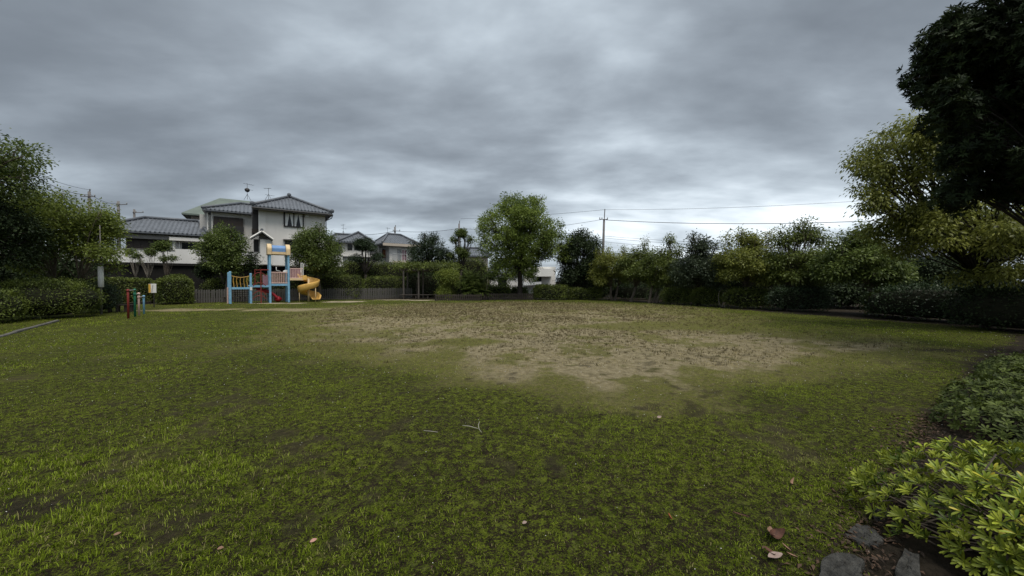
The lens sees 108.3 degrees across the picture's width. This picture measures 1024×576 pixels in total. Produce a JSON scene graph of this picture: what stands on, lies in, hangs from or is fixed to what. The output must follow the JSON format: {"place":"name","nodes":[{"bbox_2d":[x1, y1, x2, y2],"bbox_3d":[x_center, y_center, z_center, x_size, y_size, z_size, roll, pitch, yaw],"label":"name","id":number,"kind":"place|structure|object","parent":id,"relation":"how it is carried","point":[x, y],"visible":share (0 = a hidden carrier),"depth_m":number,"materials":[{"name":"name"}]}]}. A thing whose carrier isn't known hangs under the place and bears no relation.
{"place":"outdoors","nodes":[
{"label":"outdoors","id":0,"kind":"place"},
{"bbox_2d":[0,262,342,298],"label":"terrace","id":1,"kind":"structure","parent":0,"point":[157,272],"depth_m":31.90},
{"bbox_2d":[80,189,95,211],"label":"utility pole","id":2,"kind":"object","parent":1,"relation":"on","point":[89,196],"visible":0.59,"depth_m":43.71,"materials":[{"name":"concrete"}]},
{"bbox_2d":[116,201,127,246],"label":"utility pole","id":3,"kind":"object","parent":1,"relation":"on","point":[118,204],"visible":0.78,"depth_m":47.74,"materials":[{"name":"concrete"}]},
{"bbox_2d":[118,216,208,249],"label":"house","id":4,"kind":"structure","parent":1,"relation":"on","point":[181,233],"depth_m":34.00,"materials":[{"name":"tile"}]},
{"bbox_2d":[46,245,342,267],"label":"parapet wall","id":5,"kind":"structure","parent":1,"relation":"on","point":[184,255],"depth_m":32.49,"materials":[{"name":"white concrete"}]},
{"bbox_2d":[327,228,349,240],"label":"house","id":6,"kind":"structure","parent":1,"relation":"on","point":[340,235],"depth_m":52.49,"materials":[{"name":"tile"}]},
{"bbox_2d":[334,231,375,265],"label":"white house","id":7,"kind":"structure","parent":1,"relation":"on","point":[346,241],"depth_m":45.05,"materials":[{"name":"paint"}]},
{"bbox_2d":[0,283,1023,575],"bbox_3d":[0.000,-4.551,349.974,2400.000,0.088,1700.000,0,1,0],"label":"lawn","id":8,"kind":"structure","parent":0,"point":[492,457],"depth_m":3.63,"materials":[{"name":"green plant"}]},
{"bbox_2d":[0,285,35,322],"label":"azalea shrub","id":9,"kind":"object","parent":8,"relation":"on","point":[12,304],"visible":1,"depth_m":13.44,"materials":[{"name":"green plant"}]},
{"bbox_2d":[0,124,58,205],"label":"tall tree","id":10,"kind":"object","parent":8,"relation":"on","point":[11,173],"visible":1,"depth_m":13.97,"materials":[{"name":"green plant"}]},
{"bbox_2d":[0,320,59,336],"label":"stone kerb","id":11,"kind":"structure","parent":8,"relation":"on","point":[25,329],"depth_m":11.41,"materials":[{"name":"grey stone"}]},
{"bbox_2d":[0,193,65,288],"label":"dark edge tree","id":12,"kind":"object","parent":8,"relation":"on","point":[11,224],"visible":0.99,"depth_m":14.38,"materials":[{"name":"green plant"}]},
{"bbox_2d":[0,274,109,317],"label":"azalea shrub","id":13,"kind":"object","parent":8,"relation":"on","point":[48,297],"visible":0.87,"depth_m":14.81,"materials":[{"name":"green plant"}]},
{"bbox_2d":[0,249,112,285],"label":"shade tree","id":14,"kind":"object","parent":8,"relation":"on","point":[70,265],"visible":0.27,"depth_m":20.41,"materials":[{"name":"green plant"}]},
{"bbox_2d":[0,182,143,314],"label":"maple tree","id":15,"kind":"object","parent":8,"relation":"on","point":[78,230],"visible":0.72,"depth_m":16.77,"materials":[{"name":"green plant"}]},
{"bbox_2d":[97,225,103,313],"bbox_3d":[-18.897,-0.813,16.988,0.200,4.138,0.200,0,1,0],"label":"sleeved pole","id":16,"kind":"object","parent":8,"relation":"on","point":[100,270],"visible":0.73,"depth_m":16.95,"materials":[{"name":"metal"}]},
{"bbox_2d":[85,282,124,311],"bbox_3d":[-20.229,0.396,17.948,2.043,1.605,2.114,-1,1,-35],"label":"azalea shrub","id":17,"kind":"object","parent":8,"relation":"on","point":[112,293],"visible":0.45,"depth_m":17.93,"materials":[{"name":"green plant"}]},
{"bbox_2d":[82,276,158,302],"bbox_3d":[-26.925,0.143,24.824,2.151,1.964,4.721,1,1,43],"label":"clipped hedge","id":18,"kind":"object","parent":8,"relation":"on","point":[138,284],"visible":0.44,"depth_m":25.04,"materials":[{"name":"green plant"}]},
{"bbox_2d":[107,304,133,312],"bbox_3d":[-19.514,1.026,18.421,0.950,0.410,0.404,-1,1,-35],"label":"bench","id":19,"kind":"object","parent":8,"relation":"on","point":[125,308],"visible":0.52,"depth_m":18.41,"materials":[{"name":"brown wood"}]},
{"bbox_2d":[122,247,145,277],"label":"pruned tree","id":20,"kind":"object","parent":8,"relation":"on","point":[132,263],"visible":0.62,"depth_m":29.44,"materials":[{"name":"green plant"}]},
{"bbox_2d":[126,289,144,318],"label":"chin up bars","id":21,"kind":"object","parent":8,"relation":"on","point":[134,296],"visible":0.9,"depth_m":15.68,"materials":[{"name":"red paint"}]},
{"bbox_2d":[130,245,158,278],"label":"pruned tree","id":22,"kind":"object","parent":8,"relation":"on","point":[151,253],"visible":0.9,"depth_m":28.91,"materials":[{"name":"green plant"}]},
{"bbox_2d":[148,284,155,307],"bbox_3d":[-20.910,0.468,21.521,0.340,1.420,0.069,-1,1,-28],"label":"park sign","id":23,"kind":"object","parent":8,"relation":"on","point":[152,288],"visible":0.91,"depth_m":21.51,"materials":[{"name":"metal"}]},
{"bbox_2d":[150,239,179,275],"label":"pruned tree","id":24,"kind":"object","parent":8,"relation":"on","point":[162,247],"visible":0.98,"depth_m":28.48,"materials":[{"name":"green plant"}]},
{"bbox_2d":[152,276,196,303],"bbox_3d":[-22.706,0.157,24.910,2.227,1.878,2.262,-1,1,-42],"label":"clipped hedge","id":25,"kind":"object","parent":8,"relation":"on","point":[171,290],"visible":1,"depth_m":24.29,"materials":[{"name":"green plant"}]},
{"bbox_2d":[163,273,188,277],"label":"clipped hedge","id":26,"kind":"object","parent":8,"relation":"on","point":[174,275],"visible":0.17,"depth_m":27.00,"materials":[{"name":"green plant"}]},
{"bbox_2d":[188,261,216,281],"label":"thin tree","id":27,"kind":"object","parent":8,"relation":"on","point":[204,274],"visible":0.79,"depth_m":28.55,"materials":[{"name":"green plant"}]},
{"bbox_2d":[188,220,251,296],"bbox_3d":[-22.252,-2.087,28.323,4.472,6.353,4.122,0,1,0],"label":"leafy tree","id":28,"kind":"object","parent":8,"relation":"on","point":[220,250],"visible":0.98,"depth_m":27.79,"materials":[{"name":"green plant"}]},
{"bbox_2d":[199,275,243,299],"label":"garden hedge","id":29,"kind":"object","parent":8,"relation":"on","point":[215,284],"visible":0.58,"depth_m":28.29,"materials":[{"name":"green plant"}]},
{"bbox_2d":[238,250,265,272],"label":"thin tree","id":30,"kind":"object","parent":8,"relation":"on","point":[250,265],"visible":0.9,"depth_m":29.02,"materials":[{"name":"green plant"}]},
{"bbox_2d":[227,244,320,303],"bbox_3d":[-17.000,-1.044,26.664,5.663,4.264,1.612,-1,1,-36],"label":"play structure","id":31,"kind":"object","parent":8,"relation":"on","point":[294,274],"visible":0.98,"depth_m":26.52,"materials":[{"name":"blue paint"}]},
{"bbox_2d":[242,273,316,298],"bbox_3d":[-18.527,-0.158,29.848,5.786,2.244,2.003,-1,1,-32],"label":"garden hedge","id":32,"kind":"object","parent":8,"relation":"on","point":[294,284],"visible":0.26,"depth_m":29.28,"materials":[{"name":"green plant"}]},
{"bbox_2d":[163,288,411,302],"bbox_3d":[-16.754,0.545,29.959,17.340,1.019,0.188,-1,1,-30],"label":"picket fence","id":33,"kind":"object","parent":8,"relation":"on","point":[334,294],"visible":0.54,"depth_m":29.90,"materials":[{"name":"grey wood"}]},
{"bbox_2d":[284,222,346,300],"bbox_3d":[-15.407,-2.115,29.485,4.822,6.368,4.279,0,1,0],"label":"round tree","id":34,"kind":"object","parent":8,"relation":"on","point":[313,253],"visible":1,"depth_m":28.71,"materials":[{"name":"green plant"}]},
{"bbox_2d":[316,272,365,298],"bbox_3d":[-14.757,-0.177,31.765,4.257,2.391,1.911,0,1,-25],"label":"garden hedge","id":35,"kind":"object","parent":8,"relation":"on","point":[345,281],"visible":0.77,"depth_m":31.43,"materials":[{"name":"green plant"}]},
{"bbox_2d":[339,258,371,288],"bbox_3d":[-15.813,-1.198,37.952,4.196,3.883,2.694,0,1,-23],"label":"shrub bank","id":36,"kind":"object","parent":8,"relation":"on","point":[351,268],"visible":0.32,"depth_m":37.32,"materials":[{"name":"green plant"}]},
{"bbox_2d":[346,235,384,277],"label":"pine tree","id":37,"kind":"object","parent":8,"relation":"on","point":[362,244],"visible":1,"depth_m":35.92,"materials":[{"name":"green plant"}]},
{"bbox_2d":[363,275,406,296],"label":"garden hedge","id":38,"kind":"object","parent":8,"relation":"on","point":[384,282],"visible":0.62,"depth_m":34.87,"materials":[{"name":"green plant"}]},
{"bbox_2d":[367,257,405,276],"bbox_3d":[-12.755,-1.209,38.446,4.962,3.970,2.884,0,1,-18],"label":"shrub bank","id":39,"kind":"object","parent":8,"relation":"on","point":[382,269],"visible":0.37,"depth_m":37.79,"materials":[{"name":"green plant"}]},
{"bbox_2d":[400,294,436,298],"bbox_3d":[-7.927,0.778,31.618,3.300,0.450,0.434,0,1,-6],"label":"bench","id":40,"kind":"object","parent":8,"relation":"on","point":[416,295],"visible":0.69,"depth_m":31.54,"materials":[{"name":"grey wood"}]},
{"bbox_2d":[404,272,442,296],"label":"shade shrub","id":41,"kind":"object","parent":8,"relation":"on","point":[431,284],"visible":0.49,"depth_m":35.25,"materials":[{"name":"green plant"}]},
{"bbox_2d":[399,268,449,298],"bbox_3d":[-7.716,-0.382,33.359,4.400,2.710,2.900,0,1,-8],"label":"pergola","id":42,"kind":"object","parent":8,"relation":"on","point":[416,270],"visible":0.51,"depth_m":32.26,"materials":[{"name":"brown wood"}]},
{"bbox_2d":[389,259,463,297],"bbox_3d":[-7.527,-0.785,33.087,6.752,3.585,3.866,0,1,0],"label":"creeper","id":43,"kind":"object","parent":42,"relation":"attached to","point":[433,266],"visible":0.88,"depth_m":32.27,"materials":[{"name":"green plant"}]},
{"bbox_2d":[403,231,452,296],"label":"tree","id":44,"kind":"object","parent":8,"relation":"on","point":[428,244],"visible":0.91,"depth_m":35.94,"materials":[{"name":"green plant"}]},
{"bbox_2d":[434,288,451,299],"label":"lime shrub","id":45,"kind":"object","parent":8,"relation":"on","point":[440,292],"visible":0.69,"depth_m":30.10,"materials":[{"name":"green plant"}]},
{"bbox_2d":[433,267,460,299],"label":"lime shrub","id":46,"kind":"object","parent":8,"relation":"on","point":[450,277],"visible":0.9,"depth_m":30.54,"materials":[{"name":"green plant"}]},
{"bbox_2d":[435,294,481,300],"bbox_3d":[-4.240,0.768,29.178,3.700,0.606,0.186,0,1,0],"label":"picket fence","id":47,"kind":"object","parent":8,"relation":"on","point":[466,295],"visible":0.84,"depth_m":29.09,"materials":[{"name":"grey wood"}]},
{"bbox_2d":[447,228,476,293],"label":"tall pruned tree","id":48,"kind":"object","parent":8,"relation":"on","point":[461,252],"visible":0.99,"depth_m":35.77,"materials":[{"name":"green plant"}]},
{"bbox_2d":[445,255,491,294],"bbox_3d":[-4.671,-1.396,38.540,5.367,4.355,2.822,0,1,-7],"label":"shrub bank","id":49,"kind":"object","parent":8,"relation":"on","point":[477,264],"visible":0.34,"depth_m":37.98,"materials":[{"name":"green plant"}]},
{"bbox_2d":[454,267,492,299],"bbox_3d":[-3.261,-0.222,30.560,3.644,2.988,2.799,0,1,0],"label":"shrub","id":50,"kind":"object","parent":8,"relation":"on","point":[469,283],"visible":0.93,"depth_m":30.23,"materials":[{"name":"green plant"}]},
{"bbox_2d":[460,247,491,283],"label":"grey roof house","id":51,"kind":"structure","parent":8,"relation":"on","point":[474,251],"depth_m":50.11,"materials":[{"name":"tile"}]},
{"bbox_2d":[483,271,498,297],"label":"thin tree","id":52,"kind":"object","parent":8,"relation":"on","point":[492,278],"visible":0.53,"depth_m":33.83,"materials":[{"name":"green plant"}]},
{"bbox_2d":[486,282,511,297],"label":"shrub","id":53,"kind":"object","parent":8,"relation":"on","point":[500,289],"visible":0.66,"depth_m":32.66,"materials":[{"name":"green plant"}]},
{"bbox_2d":[488,265,517,288],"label":"pale house","id":54,"kind":"structure","parent":8,"relation":"on","point":[513,282],"depth_m":51.62,"materials":[{"name":"paint"}]},
{"bbox_2d":[6,331,1009,562],"bbox_3d":[-0.080,1.378,6.426,28.877,0.073,9.197,0,1,0],"label":"grit","id":55,"kind":"object","parent":8,"relation":"on","point":[515,382],"visible":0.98,"depth_m":6.73,"materials":[{"name":"gravel"}]},
{"bbox_2d":[482,293,533,299],"bbox_3d":[-0.335,0.733,30.292,4.234,0.635,0.187,0,1,-3],"label":"picket fence","id":56,"kind":"object","parent":8,"relation":"on","point":[511,297],"visible":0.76,"depth_m":30.22,"materials":[{"name":"grey wood"}]},
{"bbox_2d":[508,284,530,297],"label":"shrub","id":57,"kind":"object","parent":8,"relation":"on","point":[513,290],"visible":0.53,"depth_m":32.14,"materials":[{"name":"green plant"}]},
{"bbox_2d":[475,191,572,299],"bbox_3d":[0.562,-3.500,30.917,7.406,9.090,7.091,-1,1,-41],"label":"camphor tree","id":58,"kind":"object","parent":8,"relation":"on","point":[521,220],"visible":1,"depth_m":29.74,"materials":[{"name":"green plant"}]},
{"bbox_2d":[30,324,1022,575],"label":"leaf litter","id":59,"kind":"object","parent":8,"relation":"on","point":[888,538],"visible":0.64,"depth_m":2.54,"materials":[{"name":"brown plant"}]},
{"bbox_2d":[531,284,573,299],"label":"clipped hedge","id":60,"kind":"object","parent":8,"relation":"on","point":[550,291],"visible":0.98,"depth_m":30.12,"materials":[{"name":"green plant"}]},
{"bbox_2d":[553,227,605,298],"bbox_3d":[5.966,-2.212,32.168,4.805,6.472,4.914,0,1,0],"label":"dark tree","id":61,"kind":"object","parent":8,"relation":"on","point":[577,271],"visible":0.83,"depth_m":31.20,"materials":[{"name":"green plant"}]},
{"bbox_2d":[569,286,608,299],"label":"shrub","id":62,"kind":"object","parent":8,"relation":"on","point":[587,293],"visible":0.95,"depth_m":30.27,"materials":[{"name":"green plant"}]},
{"bbox_2d":[599,209,607,250],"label":"utility pole","id":63,"kind":"object","parent":8,"relation":"on","point":[603,235],"visible":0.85,"depth_m":47.76,"materials":[{"name":"concrete"}]},
{"bbox_2d":[611,220,879,223],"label":"power line","id":64,"kind":"object","parent":63,"relation":"attached to","point":[737,223],"visible":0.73,"depth_m":43.02,"materials":[{"name":"black metal"}]},
{"bbox_2d":[632,198,894,209],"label":"power line","id":65,"kind":"object","parent":63,"relation":"attached to","point":[728,207],"visible":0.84,"depth_m":44.19,"materials":[{"name":"black metal"}]},
{"bbox_2d":[585,243,632,300],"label":"cherry tree","id":66,"kind":"object","parent":8,"relation":"on","point":[604,273],"visible":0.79,"depth_m":29.20,"materials":[{"name":"green plant"}]},
{"bbox_2d":[604,281,664,299],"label":"back hedge","id":67,"kind":"object","parent":8,"relation":"on","point":[642,291],"visible":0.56,"depth_m":31.20,"materials":[{"name":"green plant"}]},
{"bbox_2d":[613,236,658,301],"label":"cherry tree","id":68,"kind":"object","parent":8,"relation":"on","point":[631,269],"visible":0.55,"depth_m":27.28,"materials":[{"name":"green plant"}]},
{"bbox_2d":[633,233,685,302],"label":"cherry tree","id":69,"kind":"object","parent":8,"relation":"on","point":[663,260],"visible":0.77,"depth_m":25.80,"materials":[{"name":"green plant"}]},
{"bbox_2d":[658,284,693,304],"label":"hedge","id":70,"kind":"object","parent":8,"relation":"on","point":[675,295],"visible":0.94,"depth_m":24.11,"materials":[{"name":"green plant"}]},
{"bbox_2d":[666,228,731,305],"bbox_3d":[11.940,-1.306,23.484,4.310,4.960,3.959,0,1,0],"label":"grey green tree","id":71,"kind":"object","parent":8,"relation":"on","point":[694,270],"visible":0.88,"depth_m":23.17,"materials":[{"name":"green plant"}]},
{"bbox_2d":[688,285,724,306],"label":"hedge","id":72,"kind":"object","parent":8,"relation":"on","point":[705,296],"visible":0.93,"depth_m":22.68,"materials":[{"name":"green plant"}]},
{"bbox_2d":[707,282,732,306],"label":"pale stem shrub","id":73,"kind":"object","parent":8,"relation":"on","point":[720,288],"visible":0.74,"depth_m":21.89,"materials":[{"name":"green plant"}]},
{"bbox_2d":[724,280,755,287],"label":"background tree","id":74,"kind":"object","parent":8,"relation":"on","point":[732,284],"visible":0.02,"depth_m":26.35,"materials":[{"name":"green plant"}]},
{"bbox_2d":[708,224,781,307],"bbox_3d":[13.563,-1.248,21.145,4.148,4.923,4.210,0,1,0],"label":"cherry tree","id":75,"kind":"object","parent":8,"relation":"on","point":[743,262],"visible":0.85,"depth_m":20.74,"materials":[{"name":"green plant"}]},
{"bbox_2d":[719,286,770,308],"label":"hedge","id":76,"kind":"object","parent":8,"relation":"on","point":[747,297],"visible":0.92,"depth_m":20.61,"materials":[{"name":"green plant"}]},
{"bbox_2d":[733,282,783,292],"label":"back hedge","id":77,"kind":"object","parent":8,"relation":"on","point":[771,289],"visible":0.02,"depth_m":26.04,"materials":[{"name":"green plant"}]},
{"bbox_2d":[768,551,782,557],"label":"fallen leaf","id":78,"kind":"object","parent":8,"relation":"on","point":[776,555],"visible":1,"depth_m":1.98,"materials":[{"name":"beige plant"}]},
{"bbox_2d":[770,528,785,538],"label":"fallen leaf","id":79,"kind":"object","parent":8,"relation":"on","point":[777,533],"visible":1,"depth_m":2.14,"materials":[{"name":"brown plant"}]},
{"bbox_2d":[753,214,836,309],"bbox_3d":[15.212,-1.324,19.530,4.349,5.132,3.918,0,1,24],"label":"cherry tree","id":80,"kind":"object","parent":8,"relation":"on","point":[787,265],"visible":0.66,"depth_m":19.34,"materials":[{"name":"green plant"}]},
{"bbox_2d":[762,284,839,311],"bbox_3d":[14.600,0.454,18.750,3.225,1.595,1.713,0,1,20],"label":"hedge","id":81,"kind":"object","parent":8,"relation":"on","point":[803,298],"visible":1,"depth_m":18.50,"materials":[{"name":"green plant"}]},
{"bbox_2d":[819,552,865,575],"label":"edging stone","id":82,"kind":"object","parent":8,"relation":"on","point":[840,564],"visible":0.98,"depth_m":1.92,"materials":[{"name":"grey stone"}]},
{"bbox_2d":[798,219,925,314],"bbox_3d":[15.754,-0.957,16.560,4.417,4.500,3.787,0,1,25],"label":"cherry tree","id":83,"kind":"object","parent":8,"relation":"on","point":[845,261],"visible":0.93,"depth_m":16.08,"materials":[{"name":"green plant"}]},
{"bbox_2d":[844,523,883,548],"bbox_3d":[2.070,1.482,2.166,0.282,0.079,0.150,-1,1,-29],"label":"edging stone","id":84,"kind":"object","parent":8,"relation":"on","point":[864,531],"visible":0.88,"depth_m":2.16,"materials":[{"name":"grey stone"}]},
{"bbox_2d":[819,279,918,307],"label":"background tree","id":85,"kind":"object","parent":8,"relation":"on","point":[846,296],"visible":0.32,"depth_m":20.18,"materials":[{"name":"green plant"}]},
{"bbox_2d":[873,507,890,522],"bbox_3d":[2.391,1.481,2.393,0.255,0.072,0.086,-1,1,-37],"label":"edging stone","id":86,"kind":"object","parent":8,"relation":"on","point":[878,518],"visible":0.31,"depth_m":2.35,"materials":[{"name":"grey stone"}]},
{"bbox_2d":[895,549,920,575],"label":"edging stone","id":87,"kind":"object","parent":8,"relation":"on","point":[908,564],"visible":1,"depth_m":1.93,"materials":[{"name":"grey stone"}]},
{"bbox_2d":[835,108,1023,327],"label":"spreading tree","id":88,"kind":"object","parent":8,"relation":"on","point":[993,236],"visible":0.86,"depth_m":11.27,"materials":[{"name":"green plant"}]},
{"bbox_2d":[844,435,1023,575],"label":"tobira bush","id":89,"kind":"object","parent":8,"relation":"on","point":[994,482],"visible":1,"depth_m":2.08,"materials":[{"name":"green plant"}]},
{"bbox_2d":[858,278,1023,324],"bbox_3d":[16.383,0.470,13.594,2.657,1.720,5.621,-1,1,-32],"label":"dark hedge","id":90,"kind":"object","parent":8,"relation":"on","point":[913,300],"visible":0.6,"depth_m":14.14,"materials":[{"name":"green plant"}]},
{"bbox_2d":[885,243,1016,287],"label":"house","id":91,"kind":"structure","parent":8,"relation":"on","point":[943,258],"depth_m":23.72,"materials":[{"name":"tile"}]},
{"bbox_2d":[896,0,1023,225],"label":"evergreen tree","id":92,"kind":"object","parent":8,"relation":"on","point":[963,83],"visible":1,"depth_m":7.12,"materials":[{"name":"green plant"}]},
{"bbox_2d":[909,255,1010,286],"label":"background tree","id":93,"kind":"object","parent":8,"relation":"on","point":[930,270],"visible":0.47,"depth_m":21.32,"materials":[{"name":"green plant"}]},
{"bbox_2d":[928,394,1023,444],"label":"border shrub","id":94,"kind":"object","parent":8,"relation":"on","point":[1009,410],"visible":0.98,"depth_m":3.58,"materials":[{"name":"green plant"}]},
{"bbox_2d":[935,281,1023,332],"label":"dark hedge","id":95,"kind":"object","parent":8,"relation":"on","point":[997,307],"visible":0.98,"depth_m":11.21,"materials":[{"name":"green plant"}]},
{"bbox_2d":[938,373,1023,417],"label":"border shrub","id":96,"kind":"object","parent":8,"relation":"on","point":[1004,390],"visible":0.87,"depth_m":4.37,"materials":[{"name":"green plant"}]},
{"bbox_2d":[962,362,1023,389],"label":"border shrub","id":97,"kind":"object","parent":8,"relation":"on","point":[1006,369],"visible":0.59,"depth_m":5.09,"materials":[{"name":"green plant"}]},
{"bbox_2d":[971,350,1023,379],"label":"border shrub","id":98,"kind":"object","parent":8,"relation":"on","point":[1016,358],"visible":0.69,"depth_m":5.87,"materials":[{"name":"green plant"}]},
{"bbox_2d":[0,0,1023,280],"label":"sky","id":99,"kind":"structure","parent":0,"point":[414,116],"materials":[{"name":"grey"}]},
{"bbox_2d":[97,300,975,366],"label":"dead grass","id":100,"kind":"structure","parent":0,"point":[435,308],"depth_m":14.79,"materials":[{"name":"beige plant"}]},
{"bbox_2d":[522,267,555,293],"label":"modern house","id":101,"kind":"structure","parent":0,"point":[547,275],"depth_m":42.65,"materials":[{"name":"white paint"}]},
{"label":"terrace","id":102,"kind":"structure","parent":0,"visible":0},
{"bbox_2d":[181,198,249,219],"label":"green roof house","id":103,"kind":"structure","parent":102,"relation":"on","point":[195,212],"depth_m":40.27,"materials":[{"name":"green metal"}]},
{"bbox_2d":[200,183,333,266],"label":"house","id":104,"kind":"structure","parent":102,"relation":"on","point":[278,221],"depth_m":36.13,"materials":[{"name":"paint"}]},
{"bbox_2d":[252,213,257,234],"bbox_3d":[-25.062,-6.225,36.066,0.527,1.900,1.680,-1,1,-35],"label":"bay window","id":105,"kind":"structure","parent":104,"relation":"in","point":[254,215],"depth_m":35.41,"materials":[{"name":"metal"}]},
{"bbox_2d":[254,239,258,251],"bbox_3d":[-24.307,-3.459,35.147,0.397,2.300,0.650,-1,1,-35],"label":"side door","id":106,"kind":"structure","parent":104,"relation":"in","point":[256,241],"depth_m":34.88,"materials":[{"name":"metal"}]},
{"bbox_2d":[283,212,303,227],"bbox_3d":[-21.516,-6.723,36.465,1.724,1.487,0.140,-1,1,-35],"label":"window","id":107,"kind":"structure","parent":104,"relation":"in","point":[296,220],"depth_m":36.43,"materials":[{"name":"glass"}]},
{"bbox_2d":[369,227,418,266],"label":"house","id":108,"kind":"structure","parent":102,"relation":"on","point":[393,246],"depth_m":48.91,"materials":[{"name":"tile"}]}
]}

